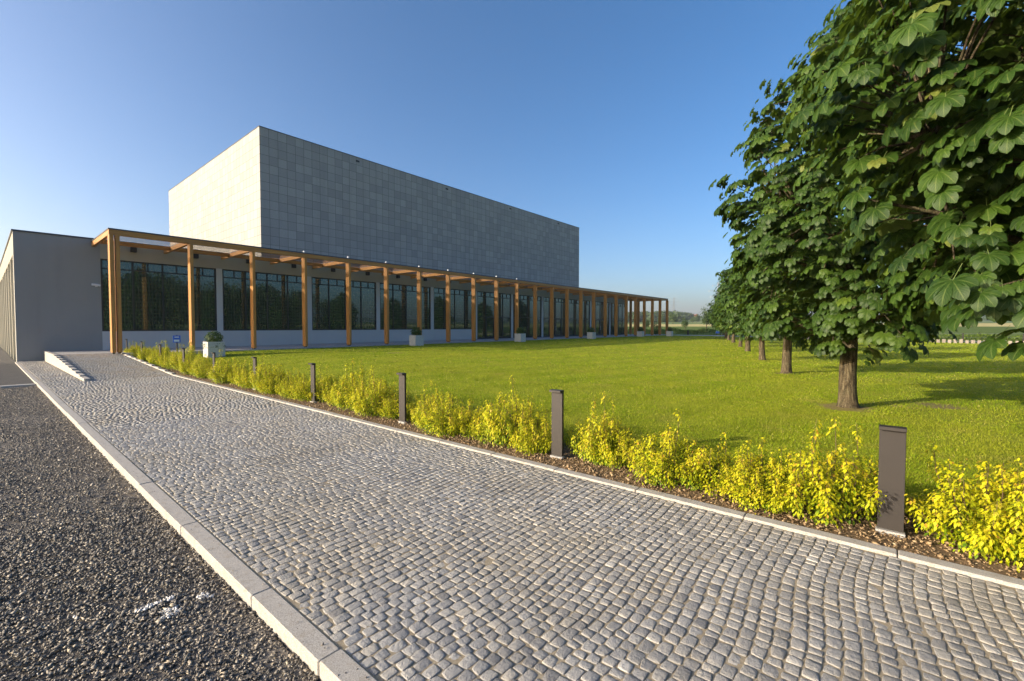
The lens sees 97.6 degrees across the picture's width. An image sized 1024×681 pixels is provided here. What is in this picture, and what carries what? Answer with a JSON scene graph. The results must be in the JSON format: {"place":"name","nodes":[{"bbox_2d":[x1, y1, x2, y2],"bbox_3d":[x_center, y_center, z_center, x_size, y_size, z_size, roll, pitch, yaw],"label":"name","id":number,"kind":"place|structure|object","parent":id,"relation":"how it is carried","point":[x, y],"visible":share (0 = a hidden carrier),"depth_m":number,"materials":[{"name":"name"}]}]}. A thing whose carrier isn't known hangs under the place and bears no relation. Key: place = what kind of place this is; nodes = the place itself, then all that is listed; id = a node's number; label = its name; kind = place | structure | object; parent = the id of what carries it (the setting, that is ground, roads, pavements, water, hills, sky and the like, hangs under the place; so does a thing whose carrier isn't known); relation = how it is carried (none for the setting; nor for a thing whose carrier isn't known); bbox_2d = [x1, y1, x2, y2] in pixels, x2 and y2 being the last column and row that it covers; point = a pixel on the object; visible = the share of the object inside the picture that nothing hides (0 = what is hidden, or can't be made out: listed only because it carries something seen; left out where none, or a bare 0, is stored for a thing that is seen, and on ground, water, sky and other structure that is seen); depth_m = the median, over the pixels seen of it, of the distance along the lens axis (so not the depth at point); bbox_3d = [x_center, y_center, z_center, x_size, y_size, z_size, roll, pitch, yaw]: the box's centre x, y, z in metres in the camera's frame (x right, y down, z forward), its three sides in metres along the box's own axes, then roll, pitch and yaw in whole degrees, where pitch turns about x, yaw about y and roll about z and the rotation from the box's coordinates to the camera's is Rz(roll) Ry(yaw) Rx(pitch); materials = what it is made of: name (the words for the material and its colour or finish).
{"place":"outdoors","nodes":[
{"label":"outdoors","id":0,"kind":"place"},
{"bbox_2d":[0,347,33,385],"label":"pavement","id":1,"kind":"structure","parent":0,"point":[12,372],"depth_m":16.18,"materials":[{"name":"grey concrete"}]},
{"bbox_2d":[19,361,82,383],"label":"side paving","id":2,"kind":"structure","parent":0,"point":[42,369],"depth_m":15.64,"materials":[{"name":"stone"}]},
{"bbox_2d":[59,353,170,380],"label":"ramp paving","id":3,"kind":"structure","parent":0,"point":[119,359],"depth_m":16.54,"materials":[{"name":"stone"}]},
{"bbox_2d":[0,386,368,680],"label":"gravel ground","id":4,"kind":"structure","parent":0,"point":[160,675],"depth_m":2.91,"materials":[{"name":"grey gravel"}]},
{"bbox_2d":[0,126,624,361],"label":"exhibition building","id":5,"kind":"structure","parent":0,"point":[260,186],"depth_m":36.73,"materials":[{"name":"concrete"}]},
{"bbox_2d":[100,259,216,330],"bbox_3d":[-19.618,-2.416,25.220,0.090,3.760,5.200,1,2,40],"label":"window","id":6,"kind":"structure","parent":5,"relation":"in","point":[154,296],"depth_m":25.12,"materials":[{"name":"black glass"}]},
{"bbox_2d":[222,269,301,330],"bbox_3d":[-16.059,-2.543,29.438,0.090,3.760,5.200,1,2,40],"label":"window","id":7,"kind":"structure","parent":5,"relation":"in","point":[278,296],"depth_m":29.27,"materials":[{"name":"black glass"}]},
{"bbox_2d":[312,277,375,329],"bbox_3d":[-12.501,-2.671,33.655,0.090,3.760,5.200,1,2,40],"label":"window","id":8,"kind":"structure","parent":5,"relation":"in","point":[328,294],"depth_m":33.37,"materials":[{"name":"black glass"}]},
{"bbox_2d":[380,283,430,329],"bbox_3d":[-8.942,-2.799,37.873,0.090,3.760,5.200,1,2,40],"label":"window","id":9,"kind":"structure","parent":5,"relation":"in","point":[402,298],"depth_m":37.77,"materials":[{"name":"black glass"}]},
{"bbox_2d":[434,287,471,328],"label":"window","id":10,"kind":"structure","parent":5,"relation":"in","point":[460,299],"depth_m":42.07,"materials":[{"name":"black glass"}]},
{"bbox_2d":[477,291,510,338],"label":"window","id":11,"kind":"structure","parent":5,"relation":"in","point":[485,300],"depth_m":45.94,"materials":[{"name":"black glass"}]},
{"bbox_2d":[513,294,540,337],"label":"window","id":12,"kind":"structure","parent":5,"relation":"in","point":[525,301],"depth_m":50.49,"materials":[{"name":"black glass"}]},
{"bbox_2d":[543,297,564,336],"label":"window","id":13,"kind":"structure","parent":5,"relation":"in","point":[559,303],"depth_m":54.76,"materials":[{"name":"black glass"}]},
{"bbox_2d":[569,299,589,335],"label":"window","id":14,"kind":"structure","parent":5,"relation":"in","point":[573,304],"depth_m":58.57,"materials":[{"name":"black glass"}]},
{"bbox_2d":[591,301,608,335],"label":"window","id":15,"kind":"structure","parent":5,"relation":"in","point":[599,306],"depth_m":63.13,"materials":[{"name":"black glass"}]},
{"bbox_2d":[610,303,624,334],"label":"window","id":16,"kind":"structure","parent":5,"relation":"in","point":[621,307],"depth_m":67.73,"materials":[{"name":"black glass"}]},
{"bbox_2d":[52,334,662,355],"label":"terrace","id":17,"kind":"structure","parent":0,"point":[270,347],"depth_m":28.95,"materials":[{"name":"concrete"}]},
{"bbox_2d":[91,228,668,353],"bbox_3d":[1.252,-2.988,46.323,5.300,5.565,65.085,1,2,40],"label":"timber pergola","id":18,"kind":"object","parent":17,"relation":"on","point":[114,239],"visible":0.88,"depth_m":28.89,"materials":[{"name":"brown wood"}]},
{"bbox_2d":[654,322,661,334],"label":"conical bush","id":19,"kind":"object","parent":17,"relation":"on","point":[656,329],"visible":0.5,"depth_m":68.06,"materials":[{"name":"green plant"}]},
{"bbox_2d":[0,0,1023,316],"label":"sky","id":20,"kind":"structure","parent":0,"point":[615,121],"materials":[{"name":"blue"}]},
{"bbox_2d":[30,316,1023,557],"bbox_3d":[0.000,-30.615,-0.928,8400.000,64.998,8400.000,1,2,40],"label":"terrain","id":21,"kind":"structure","parent":0,"point":[985,326],"depth_m":110.54,"materials":[{"name":"green plant"}]},
{"bbox_2d":[0,383,35,387],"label":"kerb","id":22,"kind":"structure","parent":21,"relation":"on","point":[17,385],"depth_m":12.69,"materials":[{"name":"concrete"}]},
{"bbox_2d":[44,351,89,380],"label":"ramp wall","id":23,"kind":"structure","parent":21,"relation":"on","point":[57,360],"depth_m":16.92,"materials":[{"name":"stone"}]},
{"bbox_2d":[15,362,376,680],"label":"kerb","id":24,"kind":"structure","parent":21,"relation":"on","point":[329,662],"depth_m":2.91,"materials":[{"name":"concrete"}]},
{"bbox_2d":[122,352,1023,589],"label":"kerb","id":25,"kind":"structure","parent":21,"relation":"on","point":[1013,582],"depth_m":3.91,"materials":[{"name":"concrete"}]},
{"bbox_2d":[668,312,677,321],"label":"tree","id":26,"kind":"object","parent":21,"relation":"on","point":[673,318],"visible":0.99,"depth_m":318.77,"materials":[{"name":"green plant"}]},
{"bbox_2d":[628,327,735,334],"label":"hedge","id":27,"kind":"object","parent":21,"relation":"on","point":[679,331],"visible":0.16,"depth_m":88.53,"materials":[{"name":"green plant"}]},
{"bbox_2d":[681,318,689,328],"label":"tree","id":28,"kind":"object","parent":21,"relation":"on","point":[685,323],"visible":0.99,"depth_m":104.09,"materials":[{"name":"green plant"}]},
{"bbox_2d":[700,307,711,328],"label":"tree","id":29,"kind":"object","parent":21,"relation":"on","point":[705,316],"visible":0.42,"depth_m":105.14,"materials":[{"name":"green plant"}]},
{"bbox_2d":[628,310,989,321],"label":"wood","id":30,"kind":"object","parent":21,"relation":"on","point":[685,315],"visible":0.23,"depth_m":514.30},
{"bbox_2d":[801,333,1022,342],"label":"hedge","id":31,"kind":"object","parent":21,"relation":"on","point":[975,336],"visible":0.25,"depth_m":47.45,"materials":[{"name":"green plant"}]},
{"bbox_2d":[44,375,1023,680],"bbox_3d":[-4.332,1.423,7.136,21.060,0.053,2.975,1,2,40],"label":"cobblestone paving","id":32,"kind":"structure","parent":0,"point":[333,611],"depth_m":3.05,"materials":[{"name":"stone"}]},
{"bbox_2d":[155,365,1023,579],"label":"planting bed","id":33,"kind":"object","parent":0,"point":[981,564],"visible":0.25,"depth_m":4.12,"materials":[{"name":"soil"}]},
{"bbox_2d":[130,342,144,357],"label":"golden shrub","id":34,"kind":"object","parent":33,"relation":"on","point":[135,355],"visible":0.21,"depth_m":20.12,"materials":[{"name":"yellow plant"}]},
{"bbox_2d":[136,342,154,361],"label":"golden shrub","id":35,"kind":"object","parent":33,"relation":"on","point":[142,356],"visible":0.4,"depth_m":18.61,"materials":[{"name":"yellow plant"}]},
{"bbox_2d":[147,340,172,365],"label":"golden shrub","id":36,"kind":"object","parent":33,"relation":"on","point":[152,359],"visible":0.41,"depth_m":17.65,"materials":[{"name":"yellow plant"}]},
{"bbox_2d":[146,339,174,359],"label":"golden shrub","id":37,"kind":"object","parent":33,"relation":"on","point":[161,347],"visible":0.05,"depth_m":18.55,"materials":[{"name":"yellow plant"}]},
{"bbox_2d":[155,349,177,366],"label":"golden shrub","id":38,"kind":"object","parent":33,"relation":"on","point":[161,359],"visible":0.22,"depth_m":17.25,"materials":[{"name":"yellow plant"}]},
{"bbox_2d":[163,344,187,368],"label":"golden shrub","id":39,"kind":"object","parent":33,"relation":"on","point":[168,366],"visible":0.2,"depth_m":16.43,"materials":[{"name":"yellow plant"}]},
{"bbox_2d":[169,342,201,370],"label":"golden shrub","id":40,"kind":"object","parent":33,"relation":"on","point":[172,362],"visible":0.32,"depth_m":16.14,"materials":[{"name":"yellow plant"}]},
{"bbox_2d":[175,346,195,370],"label":"golden shrub","id":41,"kind":"object","parent":33,"relation":"on","point":[188,358],"visible":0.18,"depth_m":15.88,"materials":[{"name":"yellow plant"}]},
{"bbox_2d":[178,353,195,374],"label":"golden shrub","id":42,"kind":"object","parent":33,"relation":"on","point":[183,368],"visible":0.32,"depth_m":14.94,"materials":[{"name":"yellow plant"}]},
{"bbox_2d":[186,350,211,375],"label":"golden shrub","id":43,"kind":"object","parent":33,"relation":"on","point":[188,369],"visible":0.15,"depth_m":14.74,"materials":[{"name":"yellow plant"}]},
{"bbox_2d":[193,357,212,378],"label":"golden shrub","id":44,"kind":"object","parent":33,"relation":"on","point":[201,372],"visible":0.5,"depth_m":14.03,"materials":[{"name":"yellow plant"}]},
{"bbox_2d":[189,351,217,375],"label":"golden shrub","id":45,"kind":"object","parent":33,"relation":"on","point":[197,363],"visible":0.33,"depth_m":14.39,"materials":[{"name":"yellow plant"}]},
{"bbox_2d":[211,352,215,379],"bbox_3d":[-9.037,0.824,13.584,0.180,0.930,0.100,1,2,40],"label":"bollard light","id":46,"kind":"object","parent":33,"relation":"on","point":[214,357],"visible":0.56,"depth_m":13.55,"materials":[{"name":"paint"}]},
{"bbox_2d":[207,349,241,383],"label":"golden shrub","id":47,"kind":"object","parent":33,"relation":"on","point":[222,369],"visible":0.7,"depth_m":12.76,"materials":[{"name":"yellow plant"}]},
{"bbox_2d":[227,359,257,384],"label":"golden shrub","id":48,"kind":"object","parent":33,"relation":"on","point":[230,377],"visible":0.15,"depth_m":12.56,"materials":[{"name":"yellow plant"}]},
{"bbox_2d":[232,358,252,385],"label":"golden shrub","id":49,"kind":"object","parent":33,"relation":"on","point":[243,368],"visible":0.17,"depth_m":12.24,"materials":[{"name":"yellow plant"}]},
{"bbox_2d":[233,363,273,388],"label":"golden shrub","id":50,"kind":"object","parent":33,"relation":"on","point":[244,381],"visible":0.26,"depth_m":11.73,"materials":[{"name":"yellow plant"}]},
{"bbox_2d":[251,357,256,389],"bbox_3d":[-6.640,0.885,11.564,0.180,0.930,0.100,1,2,40],"label":"bollard light","id":51,"kind":"object","parent":33,"relation":"on","point":[254,363],"visible":0.47,"depth_m":11.53,"materials":[{"name":"paint"}]},
{"bbox_2d":[247,354,291,392],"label":"golden shrub","id":52,"kind":"object","parent":33,"relation":"on","point":[260,374],"visible":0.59,"depth_m":11.07,"materials":[{"name":"yellow plant"}]},
{"bbox_2d":[255,364,293,393],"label":"golden shrub","id":53,"kind":"object","parent":33,"relation":"on","point":[269,389],"visible":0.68,"depth_m":10.75,"materials":[{"name":"yellow plant"}]},
{"bbox_2d":[275,367,309,394],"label":"golden shrub","id":54,"kind":"object","parent":33,"relation":"on","point":[281,384],"visible":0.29,"depth_m":10.56,"materials":[{"name":"yellow plant"}]},
{"bbox_2d":[279,378,319,399],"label":"golden shrub","id":55,"kind":"object","parent":33,"relation":"on","point":[287,391],"visible":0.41,"depth_m":10.01,"materials":[{"name":"yellow plant"}]},
{"bbox_2d":[290,366,334,400],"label":"golden shrub","id":56,"kind":"object","parent":33,"relation":"on","point":[306,395],"visible":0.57,"depth_m":9.72,"materials":[{"name":"yellow plant"}]},
{"bbox_2d":[308,363,316,402],"bbox_3d":[-4.243,0.946,9.544,0.180,0.930,0.100,1,2,40],"label":"bollard light","id":57,"kind":"object","parent":33,"relation":"on","point":[313,378],"visible":0.82,"depth_m":9.51,"materials":[{"name":"paint"}]},
{"bbox_2d":[315,366,344,401],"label":"golden shrub","id":58,"kind":"object","parent":33,"relation":"on","point":[325,389],"visible":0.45,"depth_m":9.65,"materials":[{"name":"yellow plant"}]},
{"bbox_2d":[324,375,357,405],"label":"golden shrub","id":59,"kind":"object","parent":33,"relation":"on","point":[329,400],"visible":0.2,"depth_m":9.15,"materials":[{"name":"yellow plant"}]},
{"bbox_2d":[329,359,381,410],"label":"golden shrub","id":60,"kind":"object","parent":33,"relation":"on","point":[338,394],"visible":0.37,"depth_m":8.78,"materials":[{"name":"yellow plant"}]},
{"bbox_2d":[346,369,391,412],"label":"golden shrub","id":61,"kind":"object","parent":33,"relation":"on","point":[353,399],"visible":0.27,"depth_m":8.46,"materials":[{"name":"yellow plant"}]},
{"bbox_2d":[352,362,398,417],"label":"golden shrub","id":62,"kind":"object","parent":33,"relation":"on","point":[361,406],"visible":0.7,"depth_m":8.04,"materials":[{"name":"yellow plant"}]},
{"bbox_2d":[375,382,419,419],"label":"golden shrub","id":63,"kind":"object","parent":33,"relation":"on","point":[390,408],"visible":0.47,"depth_m":7.91,"materials":[{"name":"yellow plant"}]},
{"bbox_2d":[396,372,407,423],"bbox_3d":[-1.847,1.007,7.524,0.180,0.930,0.100,1,2,40],"label":"bollard light","id":64,"kind":"object","parent":33,"relation":"on","point":[402,397],"visible":0.87,"depth_m":7.50,"materials":[{"name":"paint"}]},
{"bbox_2d":[398,394,430,421],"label":"golden shrub","id":65,"kind":"object","parent":33,"relation":"on","point":[408,416],"visible":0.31,"depth_m":7.68,"materials":[{"name":"yellow plant"}]},
{"bbox_2d":[410,381,452,429],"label":"golden shrub","id":66,"kind":"object","parent":33,"relation":"on","point":[418,410],"visible":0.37,"depth_m":7.23,"materials":[{"name":"yellow plant"}]},
{"bbox_2d":[415,392,476,437],"bbox_3d":[-0.993,1.124,6.877,0.948,0.811,0.981,-1,2,-28],"label":"golden shrub","id":67,"kind":"object","parent":33,"relation":"on","point":[437,425],"visible":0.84,"depth_m":6.67,"materials":[{"name":"yellow plant"}]},
{"bbox_2d":[458,395,502,439],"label":"golden shrub","id":68,"kind":"object","parent":33,"relation":"on","point":[466,429],"visible":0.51,"depth_m":6.52,"materials":[{"name":"yellow plant"}]},
{"bbox_2d":[473,375,542,447],"bbox_3d":[-0.056,1.018,6.280,1.027,1.116,1.026,-1,2,-24],"label":"golden shrub","id":69,"kind":"object","parent":33,"relation":"on","point":[499,432],"visible":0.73,"depth_m":6.04,"materials":[{"name":"yellow plant"}]},
{"bbox_2d":[507,395,551,455],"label":"golden shrub","id":70,"kind":"object","parent":33,"relation":"on","point":[528,443],"visible":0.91,"depth_m":5.73,"materials":[{"name":"yellow plant"}]},
{"bbox_2d":[549,389,563,459],"bbox_3d":[0.550,1.069,5.503,0.180,0.930,0.100,1,2,40],"label":"bollard light","id":71,"kind":"object","parent":33,"relation":"on","point":[557,430],"visible":0.81,"depth_m":5.49,"materials":[{"name":"paint"}]},
{"bbox_2d":[564,391,634,464],"bbox_3d":[1.079,1.084,5.454,0.876,0.965,0.767,2,2,42],"label":"golden shrub","id":72,"kind":"object","parent":33,"relation":"on","point":[598,429],"visible":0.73,"depth_m":5.32,"materials":[{"name":"yellow plant"}]},
{"bbox_2d":[585,422,641,470],"bbox_3d":[1.208,1.251,5.277,0.595,0.585,0.664,-2,2,-42],"label":"golden shrub","id":73,"kind":"object","parent":33,"relation":"on","point":[611,459],"visible":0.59,"depth_m":5.16,"materials":[{"name":"yellow plant"}]},
{"bbox_2d":[620,409,713,490],"bbox_3d":[1.623,1.138,4.726,0.965,0.885,0.829,0,2,2],"label":"golden shrub","id":74,"kind":"object","parent":33,"relation":"on","point":[658,468],"visible":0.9,"depth_m":4.59,"materials":[{"name":"yellow plant"}]},
{"bbox_2d":[677,431,762,500],"bbox_3d":[2.020,1.234,4.458,0.837,0.675,0.850,-1,2,-30],"label":"golden shrub","id":75,"kind":"object","parent":33,"relation":"on","point":[718,477],"visible":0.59,"depth_m":4.40,"materials":[{"name":"yellow plant"}]},
{"bbox_2d":[722,437,808,515],"bbox_3d":[2.295,1.244,4.106,0.720,0.690,0.776,1,2,35],"label":"golden shrub","id":76,"kind":"object","parent":33,"relation":"on","point":[753,492],"visible":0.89,"depth_m":4.00,"materials":[{"name":"yellow plant"}]},
{"bbox_2d":[760,416,907,528],"bbox_3d":[2.767,1.126,3.885,1.173,0.979,0.984,-1,2,-18],"label":"golden shrub","id":77,"kind":"object","parent":33,"relation":"on","point":[827,498],"visible":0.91,"depth_m":3.71,"materials":[{"name":"yellow plant"}]},
{"bbox_2d":[875,424,906,537],"bbox_3d":[2.946,1.130,3.483,0.180,0.930,0.100,1,2,40],"label":"bollard light","id":78,"kind":"object","parent":33,"relation":"on","point":[892,463],"visible":0.82,"depth_m":3.48,"materials":[{"name":"paint"}]},
{"bbox_2d":[904,440,1023,572],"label":"golden shrub","id":79,"kind":"object","parent":33,"relation":"on","point":[956,500],"visible":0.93,"depth_m":3.25,"materials":[{"name":"yellow plant"}]},
{"bbox_2d":[958,455,1023,567],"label":"golden shrub","id":80,"kind":"object","parent":33,"relation":"on","point":[1010,535],"visible":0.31,"depth_m":3.06,"materials":[{"name":"yellow plant"}]},
{"bbox_2d":[187,335,1023,520],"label":"lawn","id":81,"kind":"structure","parent":0,"point":[826,404],"depth_m":11.34,"materials":[{"name":"plant"}]},
{"bbox_2d":[173,335,180,351],"bbox_3d":[-16.012,0.247,21.420,0.074,1.020,0.300,1,2,40],"label":"sign post","id":82,"kind":"object","parent":81,"relation":"on","point":[176,339],"visible":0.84,"depth_m":21.41,"materials":[{"name":"metal"}]},
{"bbox_2d":[203,341,224,357],"bbox_3d":[-13.898,0.429,20.925,0.700,0.750,0.700,1,2,40],"label":"stone planter","id":83,"kind":"object","parent":81,"relation":"on","point":[212,348],"visible":0.88,"depth_m":20.69,"materials":[{"name":"white stone"}]},
{"bbox_2d":[201,331,224,349],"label":"boxwood bush","id":84,"kind":"object","parent":83,"relation":"in","point":[212,338],"visible":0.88,"depth_m":20.73,"materials":[{"name":"green plant"}]},
{"bbox_2d":[409,335,423,345],"bbox_3d":[-6.493,0.018,30.474,0.700,0.750,0.700,1,2,40],"label":"stone planter","id":85,"kind":"object","parent":81,"relation":"on","point":[415,340],"visible":0.89,"depth_m":30.24,"materials":[{"name":"grey stone"}]},
{"bbox_2d":[410,326,421,334],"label":"boxwood bush","id":86,"kind":"object","parent":85,"relation":"in","point":[414,331],"visible":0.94,"depth_m":30.30,"materials":[{"name":"green plant"}]},
{"bbox_2d":[514,334,525,341],"bbox_3d":[0.699,-0.223,38.534,0.700,0.750,0.700,1,2,40],"label":"stone planter","id":87,"kind":"object","parent":81,"relation":"on","point":[520,337],"visible":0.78,"depth_m":38.30,"materials":[{"name":"grey stone"}]},
{"bbox_2d":[516,327,524,333],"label":"boxwood bush","id":88,"kind":"object","parent":87,"relation":"in","point":[520,330],"visible":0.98,"depth_m":38.36,"materials":[{"name":"green plant"}]},
{"bbox_2d":[587,332,595,338],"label":"stone planter","id":89,"kind":"object","parent":81,"relation":"on","point":[591,335],"visible":0.92,"depth_m":47.67,"materials":[{"name":"grey stone"}]},
{"bbox_2d":[706,300,726,337],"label":"chestnut tree","id":90,"kind":"object","parent":81,"relation":"on","point":[707,320],"visible":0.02,"depth_m":54.64,"materials":[{"name":"green plant"}]},
{"bbox_2d":[707,302,729,339],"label":"chestnut tree","id":91,"kind":"object","parent":81,"relation":"on","point":[728,337],"visible":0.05,"depth_m":47.67,"materials":[{"name":"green plant"}]},
{"bbox_2d":[705,290,734,342],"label":"chestnut tree","id":92,"kind":"object","parent":81,"relation":"on","point":[713,307],"visible":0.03,"depth_m":41.40,"materials":[{"name":"green plant"}]},
{"bbox_2d":[709,269,750,350],"bbox_3d":[14.956,-2.392,28.406,4.512,6.383,4.597,-1,2,-31],"label":"chestnut tree","id":93,"kind":"object","parent":81,"relation":"on","point":[722,325],"visible":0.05,"depth_m":28.82,"materials":[{"name":"green plant"}]},
{"bbox_2d":[713,295,750,346],"bbox_3d":[17.565,-2.330,34.511,4.483,5.840,4.089,0,2,1],"label":"chestnut tree","id":94,"kind":"object","parent":81,"relation":"on","point":[740,342],"visible":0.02,"depth_m":34.47,"materials":[{"name":"green plant"}]},
{"bbox_2d":[711,276,797,359],"bbox_3d":[11.979,-1.852,21.325,4.436,5.779,4.047,0,2,16],"label":"chestnut tree","id":95,"kind":"object","parent":81,"relation":"on","point":[728,319],"visible":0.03,"depth_m":21.41,"materials":[{"name":"green plant"}]},
{"bbox_2d":[714,204,839,373],"bbox_3d":[9.294,-1.905,15.073,4.424,6.258,4.507,0,2,-16],"label":"chestnut tree","id":96,"kind":"object","parent":81,"relation":"on","point":[745,327],"visible":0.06,"depth_m":15.06,"materials":[{"name":"green plant"}]},
{"bbox_2d":[708,0,972,408],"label":"chestnut tree","id":97,"kind":"object","parent":81,"relation":"on","point":[845,318],"visible":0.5,"depth_m":8.39,"materials":[{"name":"green plant"}]},
{"bbox_2d":[778,333,1023,341],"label":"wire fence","id":98,"kind":"object","parent":81,"relation":"on","point":[979,333],"visible":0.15,"depth_m":45.81,"materials":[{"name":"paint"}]},
{"bbox_2d":[781,0,1023,361],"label":"chestnut tree","id":99,"kind":"object","parent":81,"relation":"on","point":[965,246],"visible":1,"depth_m":3.50,"materials":[{"name":"green plant"}]},
{"bbox_2d":[628,334,982,341],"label":"walkway","id":100,"kind":"structure","parent":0,"point":[751,336],"depth_m":66.67,"materials":[{"name":"grey concrete"}]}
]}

